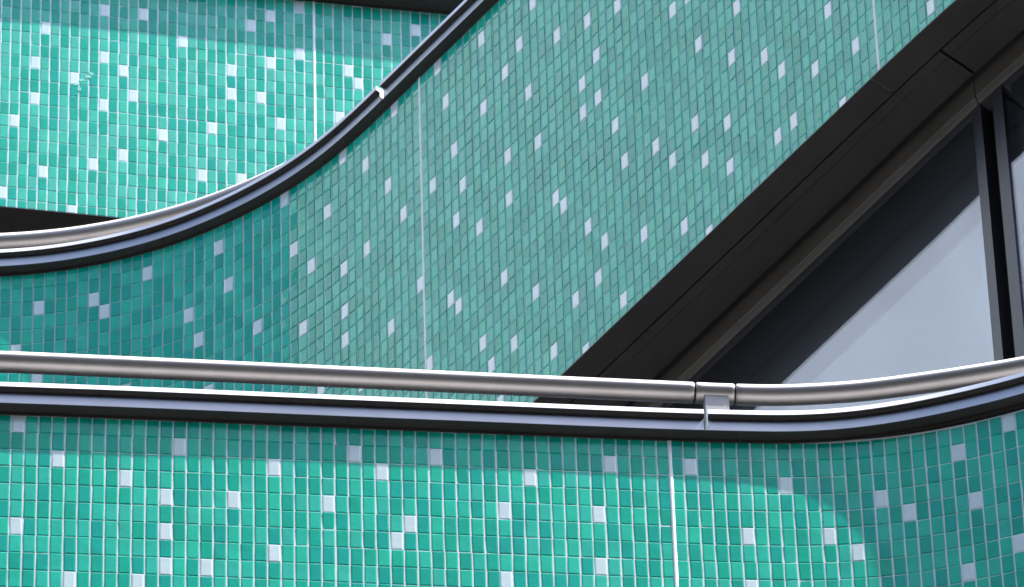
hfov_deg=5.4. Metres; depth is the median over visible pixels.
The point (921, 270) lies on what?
window
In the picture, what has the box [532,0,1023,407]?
soffit cladding
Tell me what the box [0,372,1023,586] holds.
mosaic parapet
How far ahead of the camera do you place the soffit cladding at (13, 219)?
27.06 m
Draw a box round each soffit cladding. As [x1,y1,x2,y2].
[0,206,121,232]
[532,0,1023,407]
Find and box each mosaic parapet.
[0,0,463,217]
[0,0,954,402]
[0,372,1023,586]
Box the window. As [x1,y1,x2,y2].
[669,73,1023,429]
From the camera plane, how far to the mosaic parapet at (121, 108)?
27.52 m
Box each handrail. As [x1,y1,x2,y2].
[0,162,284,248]
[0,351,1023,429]
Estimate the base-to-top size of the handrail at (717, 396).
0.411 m
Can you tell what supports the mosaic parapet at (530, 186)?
on the soffit cladding at (804, 210)
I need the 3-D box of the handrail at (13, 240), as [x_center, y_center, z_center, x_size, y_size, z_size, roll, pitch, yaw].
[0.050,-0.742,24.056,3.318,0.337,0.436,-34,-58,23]

